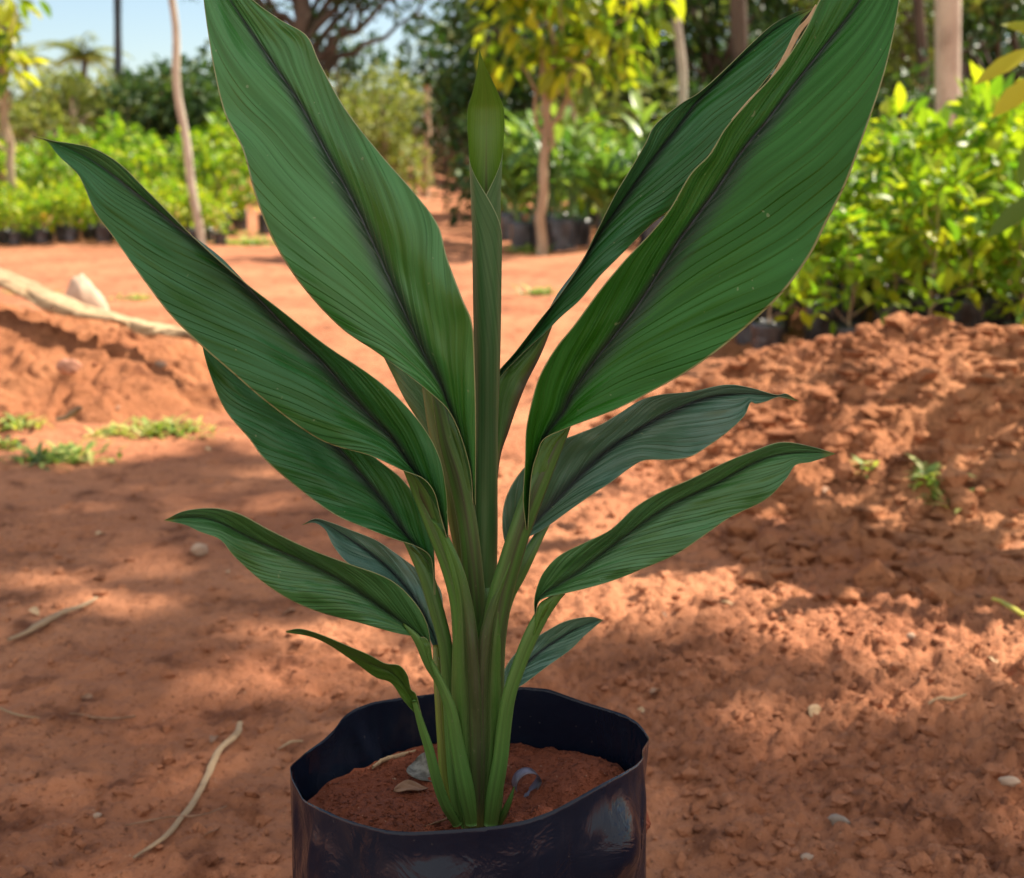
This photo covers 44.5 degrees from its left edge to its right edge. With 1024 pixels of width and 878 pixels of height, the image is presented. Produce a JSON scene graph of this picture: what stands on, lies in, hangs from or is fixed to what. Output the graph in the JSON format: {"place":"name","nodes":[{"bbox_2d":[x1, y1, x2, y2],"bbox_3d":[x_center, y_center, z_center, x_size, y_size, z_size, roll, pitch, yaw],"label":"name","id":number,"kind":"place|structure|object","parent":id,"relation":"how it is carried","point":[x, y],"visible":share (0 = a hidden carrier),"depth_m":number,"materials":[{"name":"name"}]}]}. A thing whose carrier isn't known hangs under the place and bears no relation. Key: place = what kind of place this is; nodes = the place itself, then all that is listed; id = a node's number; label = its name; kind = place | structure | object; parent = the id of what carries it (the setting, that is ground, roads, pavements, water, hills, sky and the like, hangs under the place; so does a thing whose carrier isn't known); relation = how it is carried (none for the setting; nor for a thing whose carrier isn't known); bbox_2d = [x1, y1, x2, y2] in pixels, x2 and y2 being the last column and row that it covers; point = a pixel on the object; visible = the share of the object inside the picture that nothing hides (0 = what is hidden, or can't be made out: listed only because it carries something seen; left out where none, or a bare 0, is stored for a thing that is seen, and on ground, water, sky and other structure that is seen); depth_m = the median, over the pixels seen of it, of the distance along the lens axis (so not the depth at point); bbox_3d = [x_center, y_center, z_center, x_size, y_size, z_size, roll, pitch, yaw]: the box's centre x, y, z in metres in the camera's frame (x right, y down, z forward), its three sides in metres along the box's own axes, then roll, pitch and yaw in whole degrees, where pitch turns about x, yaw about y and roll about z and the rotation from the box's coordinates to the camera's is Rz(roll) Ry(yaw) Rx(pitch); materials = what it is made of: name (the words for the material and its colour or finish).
{"place":"outdoors","nodes":[
{"label":"outdoors","id":0,"kind":"place"},
{"bbox_2d":[4,43,70,106],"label":"palm tree","id":1,"kind":"object","parent":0,"point":[32,56],"visible":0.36,"depth_m":57.56,"materials":[{"name":"green plant"}]},
{"bbox_2d":[0,0,1008,143],"label":"sky","id":2,"kind":"structure","parent":0,"point":[146,24],"materials":[{"name":"blue"}]},
{"bbox_2d":[0,153,1023,877],"bbox_3d":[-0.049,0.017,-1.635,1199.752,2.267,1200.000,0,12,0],"label":"ground","id":3,"kind":"structure","parent":0,"point":[142,471],"depth_m":1.91,"materials":[{"name":"red soil"}]},
{"bbox_2d":[0,186,30,244],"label":"potted seedling","id":4,"kind":"object","parent":3,"relation":"on","point":[14,237],"visible":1,"depth_m":11.71,"materials":[{"name":"green plant"}]},
{"bbox_2d":[0,145,33,228],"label":"potted sapling","id":5,"kind":"object","parent":3,"relation":"on","point":[26,179],"visible":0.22,"depth_m":13.46,"materials":[{"name":"green plant"}]},
{"bbox_2d":[0,0,50,228],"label":"young tree","id":6,"kind":"object","parent":3,"relation":"on","point":[7,8],"visible":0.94,"depth_m":12.39,"materials":[{"name":"beige plant"}]},
{"bbox_2d":[20,191,53,243],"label":"potted seedling","id":7,"kind":"object","parent":3,"relation":"on","point":[33,238],"visible":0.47,"depth_m":12.00,"materials":[{"name":"green plant"}]},
{"bbox_2d":[14,141,63,228],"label":"potted sapling","id":8,"kind":"object","parent":3,"relation":"on","point":[28,148],"visible":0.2,"depth_m":14.62,"materials":[{"name":"green plant"}]},
{"bbox_2d":[23,193,59,243],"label":"potted seedling","id":9,"kind":"object","parent":3,"relation":"on","point":[42,235],"visible":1,"depth_m":11.71,"materials":[{"name":"green plant"}]},
{"bbox_2d":[0,63,90,144],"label":"tree","id":10,"kind":"object","parent":3,"relation":"on","point":[73,71],"visible":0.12,"depth_m":41.22,"materials":[{"name":"green plant"}]},
{"bbox_2d":[7,596,98,640],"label":"dry stalk","id":11,"kind":"object","parent":3,"relation":"on","point":[43,622],"visible":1,"depth_m":2.03,"materials":[{"name":"grey wood"}]},
{"bbox_2d":[27,126,83,236],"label":"potted sapling","id":12,"kind":"object","parent":3,"relation":"on","point":[45,162],"visible":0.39,"depth_m":13.47,"materials":[{"name":"green plant"}]},
{"bbox_2d":[36,180,82,241],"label":"potted seedling","id":13,"kind":"object","parent":3,"relation":"on","point":[58,227],"visible":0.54,"depth_m":11.95,"materials":[{"name":"green plant"}]},
{"bbox_2d":[0,438,127,470],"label":"weed","id":14,"kind":"object","parent":3,"relation":"on","point":[63,452],"visible":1,"depth_m":3.17,"materials":[{"name":"green plant"}]},
{"bbox_2d":[53,187,90,241],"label":"potted seedling","id":15,"kind":"object","parent":3,"relation":"on","point":[70,233],"visible":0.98,"depth_m":11.76,"materials":[{"name":"green plant"}]},
{"bbox_2d":[0,68,148,157],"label":"shrub","id":16,"kind":"object","parent":3,"relation":"on","point":[40,113],"visible":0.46,"depth_m":22.24,"materials":[{"name":"green plant"}]},
{"bbox_2d":[25,31,133,141],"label":"palm tree","id":17,"kind":"object","parent":3,"relation":"on","point":[85,58],"visible":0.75,"depth_m":49.55,"materials":[{"name":"green plant"}]},
{"bbox_2d":[80,191,112,242],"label":"potted seedling","id":18,"kind":"object","parent":3,"relation":"on","point":[103,234],"visible":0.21,"depth_m":11.74,"materials":[{"name":"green plant"}]},
{"bbox_2d":[83,420,141,437],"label":"weed","id":19,"kind":"object","parent":3,"relation":"on","point":[111,429],"visible":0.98,"depth_m":3.45,"materials":[{"name":"green plant"}]},
{"bbox_2d":[86,109,139,177],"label":"potted sapling","id":20,"kind":"object","parent":3,"relation":"on","point":[116,131],"visible":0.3,"depth_m":14.58,"materials":[{"name":"green plant"}]},
{"bbox_2d":[0,302,225,431],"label":"soil heap","id":21,"kind":"object","parent":3,"relation":"on","point":[47,389],"visible":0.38,"depth_m":3.81,"materials":[{"name":"brown soil"}]},
{"bbox_2d":[0,412,52,431],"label":"weed","id":22,"kind":"object","parent":21,"relation":"on","point":[21,422],"visible":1,"depth_m":3.53,"materials":[{"name":"green plant"}]},
{"bbox_2d":[56,358,81,375],"bbox_3d":[-1.204,-0.196,3.396,0.067,0.046,0.051,6,14,25],"label":"stone","id":23,"kind":"object","parent":21,"relation":"on","point":[71,367],"visible":1,"depth_m":3.38,"materials":[{"name":"brown stone"}]},
{"bbox_2d":[65,273,108,321],"bbox_3d":[-1.551,-0.477,4.508,0.206,0.239,0.120,0,12,0],"label":"stone","id":24,"kind":"object","parent":21,"relation":"on","point":[81,288],"visible":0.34,"depth_m":4.46,"materials":[{"name":"beige stone"}]},
{"bbox_2d":[0,268,197,342],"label":"fallen branch","id":25,"kind":"object","parent":21,"relation":"on","point":[37,294],"visible":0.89,"depth_m":3.98,"materials":[{"name":"beige wood"}]},
{"bbox_2d":[113,0,121,83],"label":"utility pole","id":26,"kind":"object","parent":3,"relation":"on","point":[117,35],"visible":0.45,"depth_m":28.63,"materials":[{"name":"grey wood"}]},
{"bbox_2d":[106,142,159,189],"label":"potted sapling","id":27,"kind":"object","parent":3,"relation":"on","point":[144,163],"visible":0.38,"depth_m":13.40,"materials":[{"name":"green plant"}]},
{"bbox_2d":[125,125,167,189],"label":"potted sapling","id":28,"kind":"object","parent":3,"relation":"on","point":[138,131],"visible":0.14,"depth_m":14.49,"materials":[{"name":"green plant"}]},
{"bbox_2d":[127,135,182,213],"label":"potted sapling","id":29,"kind":"object","parent":3,"relation":"on","point":[158,159],"visible":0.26,"depth_m":13.90,"materials":[{"name":"green plant"}]},
{"bbox_2d":[85,61,233,176],"bbox_3d":[-5.348,-4.782,19.667,3.044,2.251,2.083,12,17,43],"label":"flowering shrub","id":30,"kind":"object","parent":3,"relation":"on","point":[149,113],"visible":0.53,"depth_m":19.04,"materials":[{"name":"green plant"}]},
{"bbox_2d":[92,413,230,439],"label":"weed","id":31,"kind":"object","parent":3,"relation":"on","point":[171,427],"visible":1,"depth_m":3.48,"materials":[{"name":"green plant"}]},
{"bbox_2d":[151,177,183,222],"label":"potted seedling","id":32,"kind":"object","parent":3,"relation":"on","point":[168,206],"visible":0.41,"depth_m":11.66,"materials":[{"name":"green plant"}]},
{"bbox_2d":[147,39,216,87],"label":"tree","id":33,"kind":"object","parent":3,"relation":"on","point":[203,50],"visible":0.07,"depth_m":39.83,"materials":[{"name":"green plant"}]},
{"bbox_2d":[168,0,205,244],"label":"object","id":34,"kind":"object","parent":3,"relation":"on","point":[190,175],"visible":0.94,"depth_m":11.38,"materials":[{"name":"brown wood"}]},
{"bbox_2d":[132,721,242,858],"bbox_3d":[-0.376,0.416,1.510,0.026,0.008,0.336,2,12,7],"label":"dry stalk","id":35,"kind":"object","parent":3,"relation":"on","point":[232,738],"visible":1,"depth_m":1.50,"materials":[{"name":"beige wood"}]},
{"bbox_2d":[135,55,246,201],"bbox_3d":[-4.626,-4.727,19.445,2.299,2.264,2.871,10,16,38],"label":"shrub","id":36,"kind":"object","parent":3,"relation":"on","point":[194,80],"visible":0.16,"depth_m":18.64,"materials":[{"name":"green plant"}]},
{"bbox_2d":[157,124,230,230],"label":"potted sapling","id":37,"kind":"object","parent":3,"relation":"on","point":[197,150],"visible":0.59,"depth_m":13.52,"materials":[{"name":"green plant"}]},
{"bbox_2d":[174,185,214,238],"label":"potted seedling","id":38,"kind":"object","parent":3,"relation":"on","point":[192,232],"visible":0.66,"depth_m":11.67,"materials":[{"name":"green plant"}]},
{"bbox_2d":[194,148,244,231],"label":"potted sapling","id":39,"kind":"object","parent":3,"relation":"on","point":[204,165],"visible":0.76,"depth_m":13.46,"materials":[{"name":"green plant"}]},
{"bbox_2d":[203,185,237,244],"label":"potted seedling","id":40,"kind":"object","parent":3,"relation":"on","point":[220,237],"visible":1,"depth_m":11.73,"materials":[{"name":"green plant"}]},
{"bbox_2d":[200,113,251,230],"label":"potted sapling","id":41,"kind":"object","parent":3,"relation":"on","point":[239,224],"visible":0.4,"depth_m":13.91,"materials":[{"name":"green plant"}]},
{"bbox_2d":[202,106,252,219],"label":"potted sapling","id":42,"kind":"object","parent":3,"relation":"on","point":[222,114],"visible":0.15,"depth_m":15.20,"materials":[{"name":"green plant"}]},
{"bbox_2d":[233,146,269,233],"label":"potted sapling","id":43,"kind":"object","parent":3,"relation":"on","point":[241,205],"visible":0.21,"depth_m":13.41,"materials":[{"name":"green plant"}]},
{"bbox_2d":[183,0,437,76],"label":"tree","id":44,"kind":"object","parent":3,"relation":"on","point":[309,21],"visible":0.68,"depth_m":23.81,"materials":[{"name":"brown plant"}]},
{"bbox_2d":[320,25,413,155],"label":"tree","id":45,"kind":"object","parent":3,"relation":"on","point":[353,67],"visible":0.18,"depth_m":41.17,"materials":[{"name":"green plant"}]},
{"bbox_2d":[324,67,420,175],"bbox_3d":[-2.947,-6.054,24.212,1.786,2.213,2.585,11,16,40],"label":"shrub","id":46,"kind":"object","parent":3,"relation":"on","point":[342,91],"visible":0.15,"depth_m":24.00,"materials":[{"name":"green plant"}]},
{"bbox_2d":[338,54,435,195],"bbox_3d":[-2.187,-4.984,20.461,2.151,2.570,1.801,-11,17,-42],"label":"shrub","id":47,"kind":"object","parent":3,"relation":"on","point":[379,128],"visible":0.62,"depth_m":20.43,"materials":[{"name":"green plant"}]},
{"bbox_2d":[421,85,430,198],"bbox_3d":[-1.608,-5.512,23.361,0.212,2.109,0.162,0,12,0],"label":"wooden post","id":48,"kind":"object","parent":3,"relation":"on","point":[425,194],"visible":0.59,"depth_m":23.32,"materials":[{"name":"brown wood"}]},
{"bbox_2d":[402,63,467,174],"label":"tree","id":49,"kind":"object","parent":3,"relation":"on","point":[433,122],"visible":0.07,"depth_m":39.92,"materials":[{"name":"green plant"}]},
{"bbox_2d":[404,123,468,195],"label":"dry bush","id":50,"kind":"object","parent":3,"relation":"on","point":[444,160],"visible":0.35,"depth_m":25.39,"materials":[{"name":"green plant"}]},
{"bbox_2d":[388,0,539,176],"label":"woodland tree","id":51,"kind":"object","parent":3,"relation":"on","point":[442,33],"visible":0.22,"depth_m":33.10,"materials":[{"name":"green plant"}]},
{"bbox_2d":[290,687,650,877],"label":"grow bag","id":52,"kind":"object","parent":3,"relation":"on","point":[581,812],"visible":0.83,"depth_m":0.97,"materials":[{"name":"black plastic"}]},
{"bbox_2d":[406,752,431,781],"bbox_3d":[-0.073,0.275,1.044,0.026,0.013,0.035,-41,37,-21],"label":"pebble","id":53,"kind":"object","parent":52,"relation":"on","point":[417,768],"visible":0.59,"depth_m":1.05,"materials":[{"name":"grey stone"}]},
{"bbox_2d":[32,0,898,828],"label":"turmeric plant","id":54,"kind":"object","parent":52,"relation":"in","point":[738,176],"visible":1,"depth_m":0.86,"materials":[{"name":"green plant"}]},
{"bbox_2d":[512,767,541,796],"bbox_3d":[0.012,0.280,1.020,0.022,0.022,0.011,-4,13,-20],"label":"plastic strip","id":55,"kind":"object","parent":52,"relation":"on","point":[519,774],"visible":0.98,"depth_m":1.02,"materials":[{"name":"grey plastic"}]},
{"bbox_2d":[429,99,538,225],"bbox_3d":[-0.226,-3.311,15.224,1.340,1.615,1.694,8,15,33],"label":"bush","id":56,"kind":"object","parent":3,"relation":"on","point":[463,183],"visible":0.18,"depth_m":14.99,"materials":[{"name":"green plant"}]},
{"bbox_2d":[408,0,595,211],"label":"woodland tree","id":57,"kind":"object","parent":3,"relation":"on","point":[460,100],"visible":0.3,"depth_m":18.06,"materials":[{"name":"green plant"}]},
{"bbox_2d":[467,110,542,240],"bbox_3d":[0.112,-2.658,12.499,1.119,1.334,0.841,19,22,56],"label":"potted ginger","id":58,"kind":"object","parent":3,"relation":"on","point":[507,216],"visible":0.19,"depth_m":12.42,"materials":[{"name":"green plant"}]},
{"bbox_2d":[501,143,584,250],"bbox_3d":[0.125,-2.169,11.178,1.053,0.981,0.694,4,13,16],"label":"potted ginger","id":59,"kind":"object","parent":3,"relation":"on","point":[523,232],"visible":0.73,"depth_m":11.25,"materials":[{"name":"green plant"}]},
{"bbox_2d":[504,102,598,245],"bbox_3d":[0.334,-2.535,11.902,1.157,1.371,0.772,-11,17,-42],"label":"potted ginger","id":60,"kind":"object","parent":3,"relation":"on","point":[529,157],"visible":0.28,"depth_m":11.83,"materials":[{"name":"green plant"}]},
{"bbox_2d":[505,86,618,250],"bbox_3d":[0.412,-2.366,11.042,1.065,1.392,1.036,-1,12,-4],"label":"potted ginger","id":61,"kind":"object","parent":3,"relation":"on","point":[562,233],"visible":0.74,"depth_m":11.04,"materials":[{"name":"green plant"}]},
{"bbox_2d":[457,0,684,255],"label":"young tree","id":62,"kind":"object","parent":3,"relation":"on","point":[552,56],"visible":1,"depth_m":10.26,"materials":[{"name":"green plant"}]},
{"bbox_2d":[532,106,630,246],"bbox_3d":[0.539,-2.402,11.533,1.076,1.282,0.819,10,16,38],"label":"potted ginger","id":63,"kind":"object","parent":3,"relation":"on","point":[583,228],"visible":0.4,"depth_m":11.62,"materials":[{"name":"green plant"}]},
{"bbox_2d":[570,151,624,229],"bbox_3d":[0.914,-2.083,10.921,0.896,0.833,0.591,-1,12,-6],"label":"potted ginger","id":64,"kind":"object","parent":3,"relation":"on","point":[596,197],"visible":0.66,"depth_m":10.85,"materials":[{"name":"green plant"}]},
{"bbox_2d":[576,104,620,226],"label":"potted sapling","id":65,"kind":"object","parent":3,"relation":"on","point":[594,216],"visible":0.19,"depth_m":14.55,"materials":[{"name":"green plant"}]},
{"bbox_2d":[540,65,677,216],"bbox_3d":[1.359,-3.767,16.150,2.050,2.095,2.213,0,12,0],"label":"bush","id":66,"kind":"object","parent":3,"relation":"on","point":[612,114],"visible":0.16,"depth_m":15.74,"materials":[{"name":"green plant"}]},
{"bbox_2d":[583,127,652,204],"bbox_3d":[1.024,-2.477,12.192,0.619,1.094,0.922,-11,16,-40],"label":"potted ginger","id":67,"kind":"object","parent":3,"relation":"on","point":[603,143],"visible":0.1,"depth_m":12.01,"materials":[{"name":"green plant"}]},
{"bbox_2d":[588,87,665,245],"bbox_3d":[1.281,-2.409,11.061,1.048,1.408,1.077,12,18,40],"label":"potted ginger","id":68,"kind":"object","parent":3,"relation":"on","point":[636,99],"visible":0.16,"depth_m":11.03,"materials":[{"name":"green plant"}]},
{"bbox_2d":[539,0,729,199],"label":"woodland tree","id":69,"kind":"object","parent":3,"relation":"on","point":[622,92],"visible":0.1,"depth_m":19.51,"materials":[{"name":"green plant"}]},
{"bbox_2d":[672,0,686,104],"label":"trunk","id":70,"kind":"object","parent":3,"relation":"on","point":[682,66],"visible":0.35,"depth_m":14.84,"materials":[{"name":"brown wood"}]},
{"bbox_2d":[603,0,789,149],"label":"woodland tree","id":71,"kind":"object","parent":3,"relation":"on","point":[713,65],"visible":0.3,"depth_m":18.02,"materials":[{"name":"green plant"}]},
{"bbox_2d":[670,0,768,106],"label":"woodland tree","id":72,"kind":"object","parent":3,"relation":"on","point":[723,45],"visible":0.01,"depth_m":26.53,"materials":[{"name":"green plant"}]},
{"bbox_2d":[729,0,747,61],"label":"bare tree","id":73,"kind":"object","parent":3,"relation":"on","point":[739,27],"visible":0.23,"depth_m":16.34,"materials":[{"name":"brown plant"}]},
{"bbox_2d":[751,213,839,349],"bbox_3d":[0.996,-0.661,4.609,0.478,0.794,0.532,-5,13,-21],"label":"potted sapling","id":74,"kind":"object","parent":3,"relation":"on","point":[768,332],"visible":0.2,"depth_m":4.65,"materials":[{"name":"green plant"}]},
{"bbox_2d":[770,191,843,334],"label":"potted sapling","id":75,"kind":"object","parent":3,"relation":"on","point":[777,310],"visible":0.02,"depth_m":5.42,"materials":[{"name":"green plant"}]},
{"bbox_2d":[700,0,914,115],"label":"woodland tree","id":76,"kind":"object","parent":3,"relation":"on","point":[768,14],"visible":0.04,"depth_m":18.73,"materials":[{"name":"green plant"}]},
{"bbox_2d":[781,169,884,340],"bbox_3d":[1.276,-0.730,5.107,0.440,0.726,0.430,1,12,6],"label":"potted sapling","id":77,"kind":"object","parent":3,"relation":"on","point":[820,326],"visible":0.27,"depth_m":5.11,"materials":[{"name":"green plant"}]},
{"bbox_2d":[653,319,1023,549],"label":"soil heap","id":78,"kind":"object","parent":3,"relation":"on","point":[972,433],"visible":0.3,"depth_m":3.05,"materials":[{"name":"brown soil"}]},
{"bbox_2d":[588,311,1023,610],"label":"soil clods","id":79,"kind":"object","parent":78,"relation":"on","point":[938,582],"visible":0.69,"depth_m":2.76,"materials":[{"name":"brown soil"}]},
{"bbox_2d":[902,453,976,497],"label":"weed","id":80,"kind":"object","parent":78,"relation":"on","point":[929,471],"visible":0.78,"depth_m":2.72,"materials":[{"name":"green plant"}]},
{"bbox_2d":[814,168,894,322],"bbox_3d":[1.480,-0.821,5.491,0.427,0.723,0.437,-1,12,-5],"label":"potted sapling","id":81,"kind":"object","parent":3,"relation":"on","point":[861,316],"visible":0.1,"depth_m":5.46,"materials":[{"name":"green plant"}]},
{"bbox_2d":[807,203,908,337],"bbox_3d":[1.292,-0.577,4.663,0.375,0.620,0.366,7,14,29],"label":"potted sapling","id":82,"kind":"object","parent":3,"relation":"on","point":[863,268],"visible":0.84,"depth_m":4.62,"materials":[{"name":"green plant"}]},
{"bbox_2d":[867,48,934,142],"bbox_3d":[4.427,-3.426,14.653,1.840,2.111,1.978,0,12,0],"label":"bush","id":83,"kind":"object","parent":3,"relation":"on","point":[880,100],"visible":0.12,"depth_m":14.26,"materials":[{"name":"green plant"}]},
{"bbox_2d":[841,112,961,315],"bbox_3d":[1.846,-1.028,5.821,0.564,1.006,0.613,8,14,31],"label":"potted sapling","id":84,"kind":"object","parent":3,"relation":"on","point":[906,123],"visible":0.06,"depth_m":5.71,"materials":[{"name":"green plant"}]},
{"bbox_2d":[786,0,1018,134],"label":"woodland tree","id":85,"kind":"object","parent":3,"relation":"on","point":[903,52],"visible":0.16,"depth_m":16.69,"materials":[{"name":"green plant"}]},
{"bbox_2d":[831,82,977,322],"bbox_3d":[1.572,-0.899,5.076,0.607,1.065,0.636,-1,12,-6],"label":"potted sapling","id":86,"kind":"object","parent":3,"relation":"on","point":[891,109],"visible":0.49,"depth_m":5.04,"materials":[{"name":"green plant"}]},
{"bbox_2d":[912,0,930,108],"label":"bare tree","id":87,"kind":"object","parent":3,"relation":"on","point":[919,23],"visible":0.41,"depth_m":15.73,"materials":[{"name":"brown plant"}]},
{"bbox_2d":[870,165,992,316],"bbox_3d":[1.792,-0.819,5.392,0.560,0.778,0.481,-3,13,-15],"label":"potted sapling","id":88,"kind":"object","parent":3,"relation":"on","point":[937,307],"visible":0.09,"depth_m":5.40,"materials":[{"name":"green plant"}]},
{"bbox_2d":[869,151,999,319],"bbox_3d":[1.563,-0.659,4.632,0.470,0.798,0.536,3,13,14],"label":"potted sapling","id":89,"kind":"object","parent":3,"relation":"on","point":[949,232],"visible":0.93,"depth_m":4.61,"materials":[{"name":"green plant"}]},
{"bbox_2d":[870,0,1023,123],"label":"woodland tree","id":90,"kind":"object","parent":3,"relation":"on","point":[968,26],"visible":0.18,"depth_m":17.74,"materials":[{"name":"green plant"}]},
{"bbox_2d":[934,0,960,126],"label":"bare tree","id":91,"kind":"object","parent":3,"relation":"on","point":[947,26],"visible":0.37,"depth_m":12.85,"materials":[{"name":"brown plant"}]},
{"bbox_2d":[883,0,1011,120],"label":"woodland tree","id":92,"kind":"object","parent":3,"relation":"on","point":[964,71],"visible":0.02,"depth_m":25.64,"materials":[{"name":"green plant"}]},
{"bbox_2d":[876,66,1023,317],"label":"potted sapling","id":93,"kind":"object","parent":3,"relation":"on","point":[977,104],"visible":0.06,"depth_m":5.70,"materials":[{"name":"green plant"}]},
{"bbox_2d":[888,61,1023,327],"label":"potted sapling","id":94,"kind":"object","parent":3,"relation":"on","point":[969,313],"visible":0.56,"depth_m":4.98,"materials":[{"name":"green plant"}]},
{"bbox_2d":[942,78,1023,326],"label":"potted sapling","id":95,"kind":"object","parent":3,"relation":"on","point":[991,301],"visible":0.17,"depth_m":5.39,"materials":[{"name":"green plant"}]},
{"bbox_2d":[961,2,1023,96],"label":"woodland tree","id":96,"kind":"object","parent":3,"relation":"on","point":[992,55],"visible":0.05,"depth_m":30.77,"materials":[{"name":"green plant"}]},
{"bbox_2d":[961,181,1023,326],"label":"potted sapling","id":97,"kind":"object","parent":3,"relation":"on","point":[1016,271],"visible":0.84,"depth_m":4.62,"materials":[{"name":"green plant"}]},
{"bbox_2d":[974,21,1023,238],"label":"young tree","id":98,"kind":"object","parent":3,"relation":"on","point":[1012,97],"visible":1,"depth_m":2.51,"materials":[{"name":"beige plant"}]},
{"bbox_2d":[976,146,1023,318],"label":"potted sapling","id":99,"kind":"object","parent":3,"relation":"on","point":[1013,156],"visible":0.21,"depth_m":5.07,"materials":[{"name":"green plant"}]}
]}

